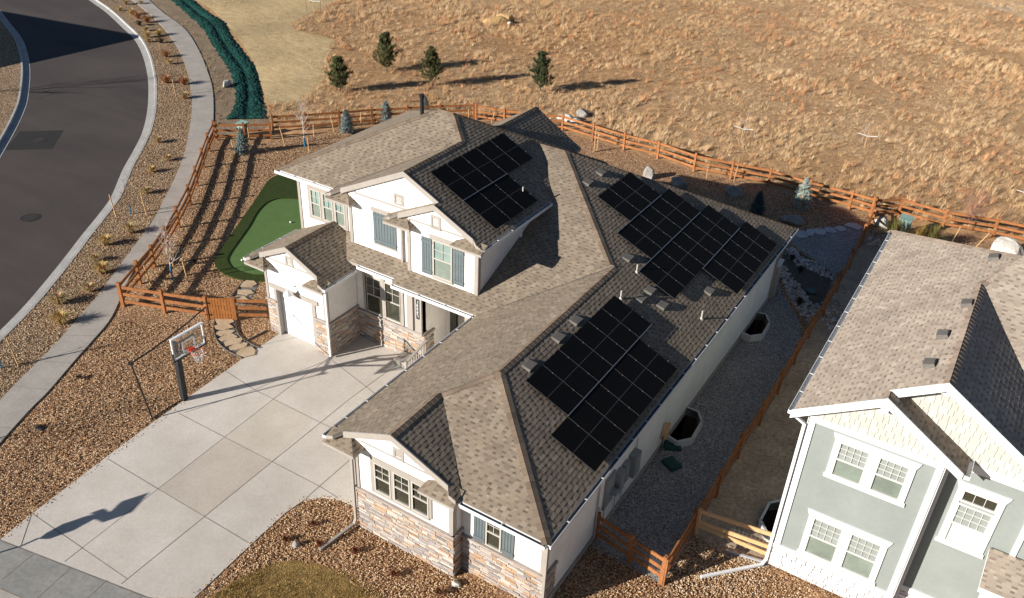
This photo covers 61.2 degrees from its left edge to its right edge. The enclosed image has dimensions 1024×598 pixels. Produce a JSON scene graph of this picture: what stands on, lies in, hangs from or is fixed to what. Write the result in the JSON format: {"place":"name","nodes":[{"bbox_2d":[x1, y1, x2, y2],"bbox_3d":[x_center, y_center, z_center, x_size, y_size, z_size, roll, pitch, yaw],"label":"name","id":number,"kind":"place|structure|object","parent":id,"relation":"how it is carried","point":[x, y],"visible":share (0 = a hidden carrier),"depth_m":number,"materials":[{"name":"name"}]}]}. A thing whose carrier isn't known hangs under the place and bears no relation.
{"place":"outdoors","nodes":[
{"label":"outdoors","id":0,"kind":"place"},
{"bbox_2d":[0,21,19,134],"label":"roadside rock","id":1,"kind":"object","parent":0,"point":[9,71],"visible":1,"depth_m":64.39,"materials":[{"name":"gravel"}]},
{"bbox_2d":[0,0,147,329],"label":"road","id":2,"kind":"structure","parent":0,"point":[88,92],"depth_m":56.19,"materials":[{"name":"asphalt"}]},
{"bbox_2d":[0,11,29,157],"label":"kerb","id":3,"kind":"structure","parent":2,"relation":"on","point":[8,132],"depth_m":61.97,"materials":[{"name":"concrete"}]},
{"bbox_2d":[5,130,62,149],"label":"asphalt patch","id":4,"kind":"object","parent":2,"relation":"on","point":[21,140],"visible":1,"depth_m":54.52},
{"bbox_2d":[0,0,156,340],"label":"kerb","id":5,"kind":"structure","parent":2,"relation":"on","point":[38,295],"depth_m":50.08,"materials":[{"name":"concrete"}]},
{"bbox_2d":[0,540,148,597],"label":"pavement crossing","id":6,"kind":"object","parent":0,"point":[34,576],"visible":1,"depth_m":25.96,"materials":[{"name":"grey concrete"}]},
{"bbox_2d":[0,0,191,398],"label":"roadside rock","id":7,"kind":"object","parent":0,"point":[153,24],"visible":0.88,"depth_m":45.92,"materials":[{"name":"gravel"}]},
{"bbox_2d":[0,29,191,395],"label":"bed pebbles","id":8,"kind":"object","parent":7,"relation":"on","point":[118,210],"visible":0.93,"depth_m":46.96,"materials":[{"name":"gravel"}]},
{"bbox_2d":[0,0,213,442],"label":"pavement","id":9,"kind":"structure","parent":0,"point":[18,404],"depth_m":41.11,"materials":[{"name":"concrete"}]},
{"bbox_2d":[0,333,403,597],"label":"driveway","id":10,"kind":"structure","parent":0,"point":[93,504],"depth_m":30.16,"materials":[{"name":"concrete"}]},
{"bbox_2d":[83,489,203,577],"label":"driveway slab","id":11,"kind":"structure","parent":10,"relation":"on","point":[140,535],"depth_m":27.66,"materials":[{"name":"concrete"}]},
{"bbox_2d":[0,357,392,597],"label":"concrete joints","id":12,"kind":"object","parent":10,"relation":"on","point":[172,497],"visible":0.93,"depth_m":28.52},
{"bbox_2d":[159,437,270,515],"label":"driveway slab","id":13,"kind":"structure","parent":10,"relation":"on","point":[214,476],"depth_m":29.94,"materials":[{"name":"concrete"}]},
{"bbox_2d":[226,399,313,460],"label":"driveway slab","id":14,"kind":"structure","parent":10,"relation":"on","point":[273,429],"depth_m":32.08,"materials":[{"name":"grey concrete"}]},
{"bbox_2d":[150,0,270,136],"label":"verge dirt","id":15,"kind":"structure","parent":0,"point":[171,9],"depth_m":67.38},
{"bbox_2d":[171,0,267,118],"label":"erosion netting","id":16,"kind":"object","parent":15,"relation":"on","point":[249,103],"visible":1,"depth_m":68.79,"materials":[{"name":"fabric"}]},
{"bbox_2d":[197,0,336,107],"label":"mown grass ground","id":17,"kind":"structure","parent":0,"point":[254,39],"depth_m":74.15,"materials":[{"name":"plant"}]},
{"bbox_2d":[210,559,384,597],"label":"lawn grass","id":18,"kind":"structure","parent":0,"point":[294,589],"depth_m":26.11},
{"bbox_2d":[0,121,1023,597],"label":"rock yard","id":19,"kind":"structure","parent":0,"point":[778,205],"depth_m":34.31,"materials":[{"name":"gravel"}]},
{"bbox_2d":[0,320,234,531],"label":"bed pebbles","id":20,"kind":"object","parent":19,"relation":"on","point":[78,457],"visible":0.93,"depth_m":32.91,"materials":[{"name":"gravel"}]},
{"bbox_2d":[116,282,209,319],"bbox_3d":[-15.364,0.111,38.116,4.233,1.306,0.151,8,32,9],"label":"rail fence","id":21,"kind":"object","parent":19,"relation":"on","point":[162,300],"visible":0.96,"depth_m":38.08,"materials":[{"name":"brown wood"}]},
{"bbox_2d":[203,298,233,319],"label":"garden gate","id":22,"kind":"structure","parent":21,"relation":"attached to","point":[217,309],"depth_m":37.78,"materials":[{"name":"brown wood"}]},
{"bbox_2d":[116,120,214,306],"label":"rail fence","id":23,"kind":"object","parent":19,"relation":"on","point":[177,219],"visible":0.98,"depth_m":44.24,"materials":[{"name":"brown wood"}]},
{"bbox_2d":[128,306,218,418],"bbox_3d":[-12.723,2.390,33.422,0.889,2.495,4.401,13,34,16],"label":"net frame","id":24,"kind":"object","parent":19,"relation":"on","point":[160,343],"visible":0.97,"depth_m":32.58,"materials":[{"name":"black metal"}]},
{"bbox_2d":[169,322,206,400],"bbox_3d":[-11.919,2.599,32.114,1.338,3.629,1.395,-6,33,-14],"label":"basketball hoop","id":25,"kind":"object","parent":19,"relation":"on","point":[177,357],"visible":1,"depth_m":31.77,"materials":[{"name":"black metal"}]},
{"bbox_2d":[141,132,342,310],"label":"bed pebbles","id":26,"kind":"object","parent":19,"relation":"on","point":[221,174],"visible":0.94,"depth_m":47.37,"materials":[{"name":"gravel"}]},
{"bbox_2d":[232,128,252,155],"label":"spruce tree","id":27,"kind":"object","parent":19,"relation":"on","point":[241,146],"visible":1,"depth_m":53.26,"materials":[{"name":"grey plant"}]},
{"bbox_2d":[213,121,272,140],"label":"rail fence","id":28,"kind":"object","parent":19,"relation":"on","point":[215,125],"visible":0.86,"depth_m":55.21,"materials":[{"name":"brown wood"}]},
{"bbox_2d":[231,297,267,320],"bbox_3d":[-11.483,0.470,37.876,1.464,1.252,0.136,1,32,-3],"label":"rail fence","id":29,"kind":"object","parent":19,"relation":"on","point":[234,307],"visible":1,"depth_m":37.80,"materials":[{"name":"brown wood"}]},
{"bbox_2d":[215,175,297,281],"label":"turf fringe","id":30,"kind":"object","parent":19,"relation":"on","point":[278,187],"visible":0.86,"depth_m":46.38,"materials":[{"name":"plant"}]},
{"bbox_2d":[227,199,301,273],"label":"putting green","id":31,"kind":"object","parent":19,"relation":"on","point":[270,222],"visible":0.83,"depth_m":45.51,"materials":[{"name":"plant"}]},
{"bbox_2d":[208,499,496,597],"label":"bed pebbles","id":32,"kind":"object","parent":19,"relation":"on","point":[325,554],"visible":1,"depth_m":27.12,"materials":[{"name":"gravel"}]},
{"bbox_2d":[243,94,798,597],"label":"house","id":33,"kind":"structure","parent":19,"relation":"on","point":[453,448],"depth_m":32.45,"materials":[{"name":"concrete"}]},
{"bbox_2d":[281,292,314,344],"bbox_3d":[-8.898,0.759,36.452,2.160,2.293,0.060,20,36,26],"label":"garage door","id":34,"kind":"structure","parent":33,"relation":"in","point":[298,320],"depth_m":36.55,"materials":[{"name":"metal"}]},
{"bbox_2d":[365,274,381,315],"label":"window","id":35,"kind":"structure","parent":33,"relation":"in","point":[373,300],"depth_m":35.81,"materials":[{"name":"clear glass"}]},
{"bbox_2d":[373,462,390,498],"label":"window","id":36,"kind":"structure","parent":33,"relation":"in","point":[382,482],"depth_m":26.48,"materials":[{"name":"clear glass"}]},
{"bbox_2d":[384,281,400,323],"bbox_3d":[-4.859,0.149,35.386,0.840,1.750,0.110,20,36,26],"label":"window","id":37,"kind":"structure","parent":33,"relation":"in","point":[391,296],"depth_m":35.42,"materials":[{"name":"clear glass"}]},
{"bbox_2d":[392,472,410,508],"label":"window","id":38,"kind":"structure","parent":33,"relation":"in","point":[401,485],"depth_m":26.17,"materials":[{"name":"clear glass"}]},
{"bbox_2d":[411,481,428,518],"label":"window","id":39,"kind":"structure","parent":33,"relation":"in","point":[421,503],"depth_m":25.91,"materials":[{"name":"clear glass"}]},
{"bbox_2d":[432,240,452,282],"bbox_3d":[-2.642,-1.463,33.116,0.900,1.600,0.110,20,36,26],"label":"window","id":40,"kind":"structure","parent":33,"relation":"in","point":[442,253],"depth_m":33.11,"materials":[{"name":"clear glass"}]},
{"bbox_2d":[430,164,476,200],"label":"solar panel","id":41,"kind":"object","parent":33,"relation":"attached to","point":[454,182],"visible":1,"depth_m":33.07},
{"bbox_2d":[447,156,491,190],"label":"solar panel","id":42,"kind":"object","parent":33,"relation":"attached to","point":[470,173],"visible":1,"depth_m":33.84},
{"bbox_2d":[462,148,505,181],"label":"solar panel","id":43,"kind":"object","parent":33,"relation":"attached to","point":[487,167],"visible":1,"depth_m":34.59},
{"bbox_2d":[463,192,509,228],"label":"solar panel","id":44,"kind":"object","parent":33,"relation":"attached to","point":[486,210],"visible":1,"depth_m":32.81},
{"bbox_2d":[485,522,501,551],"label":"window","id":45,"kind":"structure","parent":33,"relation":"in","point":[493,534],"depth_m":25.46,"materials":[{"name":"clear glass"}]},
{"bbox_2d":[477,141,519,173],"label":"solar panel","id":46,"kind":"object","parent":33,"relation":"attached to","point":[498,157],"visible":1,"depth_m":35.34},
{"bbox_2d":[479,183,524,219],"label":"solar panel","id":47,"kind":"object","parent":33,"relation":"attached to","point":[502,201],"visible":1,"depth_m":33.57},
{"bbox_2d":[490,133,532,165],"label":"solar panel","id":48,"kind":"object","parent":33,"relation":"attached to","point":[513,150],"visible":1,"depth_m":36.09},
{"bbox_2d":[493,174,537,208],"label":"solar panel","id":49,"kind":"object","parent":33,"relation":"attached to","point":[508,185],"visible":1,"depth_m":34.32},
{"bbox_2d":[526,365,582,415],"bbox_3d":[1.344,2.837,27.024,1.556,0.683,1.041,20,36,26],"label":"solar panel","id":50,"kind":"object","parent":33,"relation":"attached to","point":[555,390],"visible":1,"depth_m":26.99,"materials":[{"name":"glass"}]},
{"bbox_2d":[543,350,597,397],"bbox_3d":[1.892,2.392,27.775,1.556,0.683,1.041,20,36,26],"label":"solar panel","id":51,"kind":"object","parent":33,"relation":"attached to","point":[569,372],"visible":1,"depth_m":27.75,"materials":[{"name":"glass"}]},
{"bbox_2d":[551,417,609,471],"bbox_3d":[2.063,4.340,25.909,1.556,0.683,1.041,20,36,26],"label":"solar panel","id":52,"kind":"object","parent":33,"relation":"attached to","point":[580,444],"visible":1,"depth_m":25.88,"materials":[{"name":"glass"}]},
{"bbox_2d":[559,335,612,381],"bbox_3d":[2.440,1.947,28.525,1.556,0.683,1.041,20,36,26],"label":"solar panel","id":53,"kind":"object","parent":33,"relation":"attached to","point":[586,358],"visible":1,"depth_m":28.50,"materials":[{"name":"glass"}]},
{"bbox_2d":[568,399,624,451],"bbox_3d":[2.610,3.896,26.659,1.556,0.683,1.041,20,36,26],"label":"solar panel","id":54,"kind":"object","parent":33,"relation":"attached to","point":[596,425],"visible":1,"depth_m":26.64,"materials":[{"name":"glass"}]},
{"bbox_2d":[574,321,625,365],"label":"solar panel","id":55,"kind":"object","parent":33,"relation":"attached to","point":[600,343],"visible":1,"depth_m":29.25,"materials":[{"name":"glass"}]},
{"bbox_2d":[584,383,638,433],"bbox_3d":[3.158,3.451,27.410,1.556,0.683,1.041,20,36,26],"label":"solar panel","id":56,"kind":"object","parent":33,"relation":"attached to","point":[612,408],"visible":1,"depth_m":27.39,"materials":[{"name":"glass"}]},
{"bbox_2d":[589,308,638,350],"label":"solar panel","id":57,"kind":"object","parent":33,"relation":"attached to","point":[611,327],"visible":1,"depth_m":30.01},
{"bbox_2d":[598,188,639,220],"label":"solar panel","id":58,"kind":"object","parent":33,"relation":"attached to","point":[619,205],"visible":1,"depth_m":35.43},
{"bbox_2d":[599,368,652,415],"bbox_3d":[3.706,3.006,28.160,1.556,0.683,1.041,20,36,26],"label":"solar panel","id":59,"kind":"object","parent":33,"relation":"attached to","point":[625,391],"visible":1,"depth_m":28.14,"materials":[{"name":"glass"}]},
{"bbox_2d":[602,296,650,336],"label":"solar panel","id":60,"kind":"object","parent":33,"relation":"attached to","point":[627,316],"visible":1,"depth_m":30.75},
{"bbox_2d":[609,180,650,211],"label":"solar panel","id":61,"kind":"object","parent":33,"relation":"attached to","point":[628,194],"visible":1,"depth_m":36.20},
{"bbox_2d":[613,353,664,398],"bbox_3d":[4.254,2.562,28.910,1.556,0.683,1.041,20,36,26],"label":"solar panel","id":62,"kind":"object","parent":33,"relation":"attached to","point":[639,375],"visible":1,"depth_m":28.89,"materials":[{"name":"glass"}]},
{"bbox_2d":[617,223,661,258],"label":"solar panel","id":63,"kind":"object","parent":33,"relation":"attached to","point":[639,241],"visible":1,"depth_m":34.20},
{"bbox_2d":[620,172,660,202],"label":"solar panel","id":64,"kind":"object","parent":33,"relation":"attached to","point":[640,187],"visible":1,"depth_m":36.95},
{"bbox_2d":[629,214,671,247],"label":"solar panel","id":65,"kind":"object","parent":33,"relation":"attached to","point":[650,231],"visible":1,"depth_m":34.97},
{"bbox_2d":[626,339,676,383],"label":"solar panel","id":66,"kind":"object","parent":33,"relation":"attached to","point":[650,359],"visible":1,"depth_m":29.64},
{"bbox_2d":[640,206,681,237],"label":"solar panel","id":67,"kind":"object","parent":33,"relation":"attached to","point":[660,221],"visible":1,"depth_m":35.73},
{"bbox_2d":[639,261,684,298],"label":"solar panel","id":68,"kind":"object","parent":33,"relation":"attached to","point":[662,280],"visible":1,"depth_m":33.02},
{"bbox_2d":[650,197,690,228],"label":"solar panel","id":69,"kind":"object","parent":33,"relation":"attached to","point":[671,213],"visible":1,"depth_m":36.47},
{"bbox_2d":[651,251,694,286],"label":"solar panel","id":70,"kind":"object","parent":33,"relation":"attached to","point":[675,270],"visible":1,"depth_m":33.78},
{"bbox_2d":[660,189,699,219],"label":"solar panel","id":71,"kind":"object","parent":33,"relation":"attached to","point":[680,204],"visible":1,"depth_m":37.23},
{"bbox_2d":[661,241,704,275],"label":"solar panel","id":72,"kind":"object","parent":33,"relation":"attached to","point":[683,258],"visible":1,"depth_m":34.53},
{"bbox_2d":[667,406,702,447],"bbox_3d":[6.600,5.481,33.186,0.947,1.640,2.207,20,36,26],"label":"window well","id":73,"kind":"object","parent":33,"relation":"attached to","point":[693,423],"depth_m":33.59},
{"bbox_2d":[671,231,713,264],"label":"solar panel","id":74,"kind":"object","parent":33,"relation":"attached to","point":[693,248],"visible":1,"depth_m":35.28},
{"bbox_2d":[682,222,722,254],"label":"solar panel","id":75,"kind":"object","parent":33,"relation":"attached to","point":[699,236],"visible":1,"depth_m":36.03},
{"bbox_2d":[691,214,730,244],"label":"solar panel","id":76,"kind":"object","parent":33,"relation":"attached to","point":[711,229],"visible":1,"depth_m":36.79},
{"bbox_2d":[700,205,739,235],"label":"solar panel","id":77,"kind":"object","parent":33,"relation":"attached to","point":[720,220],"visible":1,"depth_m":37.54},
{"bbox_2d":[703,259,745,294],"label":"solar panel","id":78,"kind":"object","parent":33,"relation":"attached to","point":[724,276],"visible":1,"depth_m":34.74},
{"bbox_2d":[712,249,753,282],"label":"solar panel","id":79,"kind":"object","parent":33,"relation":"attached to","point":[731,264],"visible":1,"depth_m":35.52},
{"bbox_2d":[721,240,761,271],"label":"solar panel","id":80,"kind":"object","parent":33,"relation":"attached to","point":[737,252],"visible":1,"depth_m":36.27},
{"bbox_2d":[730,230,769,261],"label":"solar panel","id":81,"kind":"object","parent":33,"relation":"attached to","point":[750,246],"visible":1,"depth_m":37.02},
{"bbox_2d":[741,311,770,341],"bbox_3d":[11.044,1.845,39.320,0.883,1.640,2.248,20,36,26],"label":"window well","id":82,"kind":"object","parent":33,"relation":"attached to","point":[761,325],"depth_m":39.55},
{"bbox_2d":[739,222,776,252],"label":"solar panel","id":83,"kind":"object","parent":33,"relation":"attached to","point":[756,236],"visible":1,"depth_m":37.77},
{"bbox_2d":[593,512,669,585],"bbox_3d":[3.686,7.834,27.196,2.704,1.283,0.153,27,39,33],"label":"rail fence","id":84,"kind":"object","parent":19,"relation":"on","point":[630,545],"visible":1,"depth_m":27.11,"materials":[{"name":"brown wood"}]},
{"bbox_2d":[475,103,876,215],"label":"rail fence","id":85,"kind":"object","parent":19,"relation":"on","point":[695,156],"visible":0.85,"depth_m":53.74,"materials":[{"name":"brown wood"}]},
{"bbox_2d":[555,540,804,597],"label":"bed pebbles","id":86,"kind":"object","parent":19,"relation":"on","point":[672,578],"visible":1,"depth_m":26.90,"materials":[{"name":"gravel"}]},
{"bbox_2d":[590,282,800,581],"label":"dark gravel","id":87,"kind":"structure","parent":19,"relation":"on","point":[657,505],"depth_m":32.12,"materials":[{"name":"gravel"}]},
{"bbox_2d":[670,529,768,594],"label":"front stones","id":88,"kind":"object","parent":19,"relation":"on","point":[706,556],"visible":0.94,"depth_m":27.31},
{"bbox_2d":[662,198,877,585],"bbox_3d":[12.775,1.629,37.810,0.465,1.246,31.051,19,36,25],"label":"rail fence","id":89,"kind":"object","parent":19,"relation":"on","point":[740,444],"visible":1,"depth_m":32.87,"materials":[{"name":"brown wood"}]},
{"bbox_2d":[792,178,813,211],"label":"spruce tree","id":90,"kind":"object","parent":19,"relation":"on","point":[805,186],"visible":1,"depth_m":49.75,"materials":[{"name":"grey plant"}]},
{"bbox_2d":[790,226,863,271],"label":"dark gravel","id":91,"kind":"structure","parent":19,"relation":"on","point":[829,251],"depth_m":46.27,"materials":[{"name":"gravel"}]},
{"bbox_2d":[700,230,1023,597],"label":"house","id":92,"kind":"structure","parent":19,"relation":"on","point":[906,480],"depth_m":24.51,"materials":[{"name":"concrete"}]},
{"bbox_2d":[757,499,783,543],"bbox_3d":[8.796,7.956,29.393,0.815,1.640,2.079,20,36,26],"label":"window well","id":93,"kind":"object","parent":92,"relation":"attached to","point":[767,519],"depth_m":29.59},
{"bbox_2d":[803,517,843,563],"bbox_3d":[9.370,7.246,26.023,0.900,1.500,0.110,20,36,26],"label":"window","id":94,"kind":"structure","parent":92,"relation":"in","point":[817,547],"depth_m":26.15,"materials":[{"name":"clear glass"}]},
{"bbox_2d":[830,441,870,486],"bbox_3d":[9.529,4.618,24.349,0.850,1.260,0.110,20,36,26],"label":"window","id":95,"kind":"structure","parent":92,"relation":"in","point":[847,471],"depth_m":24.45,"materials":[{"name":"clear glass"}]},
{"bbox_2d":[839,533,882,580],"bbox_3d":[10.301,7.588,25.546,0.900,1.500,0.110,20,36,26],"label":"window","id":96,"kind":"structure","parent":92,"relation":"in","point":[851,562],"depth_m":25.67,"materials":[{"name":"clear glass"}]},
{"bbox_2d":[868,457,910,501],"bbox_3d":[10.426,4.947,23.889,0.830,1.260,0.110,20,36,26],"label":"window","id":97,"kind":"structure","parent":92,"relation":"in","point":[888,487],"depth_m":23.99,"materials":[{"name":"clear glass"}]},
{"bbox_2d":[943,502,994,552],"bbox_3d":[12.587,6.292,23.878,0.910,1.440,0.110,20,36,26],"label":"window","id":98,"kind":"structure","parent":92,"relation":"in","point":[956,533],"depth_m":23.99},
{"bbox_2d":[959,489,999,513],"bbox_3d":[12.618,5.443,23.332,0.910,0.420,0.080,20,36,26],"label":"window","id":99,"kind":"structure","parent":92,"relation":"in","point":[976,500],"depth_m":23.34,"materials":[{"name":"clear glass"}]},
{"bbox_2d":[990,236,1023,255],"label":"boulder","id":100,"kind":"object","parent":19,"relation":"on","point":[1007,244],"visible":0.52,"depth_m":45.41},
{"bbox_2d":[5,0,1023,246],"bbox_3d":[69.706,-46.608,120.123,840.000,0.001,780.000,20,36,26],"label":"ground","id":101,"kind":"structure","parent":0,"point":[363,98],"depth_m":67.80,"materials":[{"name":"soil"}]},
{"bbox_2d":[323,55,353,91],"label":"pine tree","id":102,"kind":"object","parent":101,"relation":"on","point":[338,68],"visible":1,"depth_m":63.06,"materials":[{"name":"green plant"}]},
{"bbox_2d":[271,103,474,131],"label":"rail fence","id":103,"kind":"object","parent":101,"relation":"on","point":[406,108],"visible":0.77,"depth_m":58.03,"materials":[{"name":"brown wood"}]},
{"bbox_2d":[372,31,402,71],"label":"pine tree","id":104,"kind":"object","parent":101,"relation":"on","point":[387,56],"visible":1,"depth_m":67.57,"materials":[{"name":"green plant"}]},
{"bbox_2d":[418,45,446,85],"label":"pine tree","id":105,"kind":"object","parent":101,"relation":"on","point":[430,62],"visible":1,"depth_m":65.02,"materials":[{"name":"green plant"}]},
{"bbox_2d":[526,50,554,91],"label":"pine tree","id":106,"kind":"object","parent":101,"relation":"on","point":[540,76],"visible":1,"depth_m":64.76,"materials":[{"name":"green plant"}]},
{"bbox_2d":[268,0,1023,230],"bbox_3d":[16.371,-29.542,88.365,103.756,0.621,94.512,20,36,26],"label":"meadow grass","id":107,"kind":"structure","parent":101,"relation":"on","point":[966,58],"depth_m":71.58,"materials":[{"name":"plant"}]},
{"bbox_2d":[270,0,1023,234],"bbox_3d":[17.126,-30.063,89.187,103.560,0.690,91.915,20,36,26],"label":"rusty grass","id":108,"kind":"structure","parent":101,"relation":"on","point":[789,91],"depth_m":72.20,"materials":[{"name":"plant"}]},
{"bbox_2d":[875,196,1023,239],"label":"rail fence","id":109,"kind":"object","parent":101,"relation":"on","point":[945,217],"visible":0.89,"depth_m":48.23,"materials":[{"name":"brown wood"}]},
{"bbox_2d":[696,233,881,568],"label":"side soil","id":110,"kind":"structure","parent":0,"point":[754,483],"depth_m":32.03,"materials":[{"name":"soil"}]},
{"bbox_2d":[694,507,774,554],"bbox_3d":[7.242,7.609,27.863,2.721,1.170,0.146,15,34,19],"label":"rail fence","id":111,"kind":"object","parent":110,"relation":"on","point":[712,529],"visible":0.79,"depth_m":27.89,"materials":[{"name":"brown wood"}]},
{"bbox_2d":[820,299,845,330],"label":"side stones","id":112,"kind":"object","parent":110,"relation":"on","point":[831,319],"visible":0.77,"depth_m":40.39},
{"bbox_2d":[782,250,831,316],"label":"dry creek soil","id":113,"kind":"structure","parent":0,"point":[807,278],"depth_m":43.13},
{"bbox_2d":[780,265,824,320],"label":"creek stones","id":114,"kind":"object","parent":113,"relation":"on","point":[791,292],"visible":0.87,"depth_m":41.63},
{"bbox_2d":[783,247,836,279],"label":"creek stones","id":115,"kind":"object","parent":113,"relation":"on","point":[815,266],"visible":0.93,"depth_m":44.27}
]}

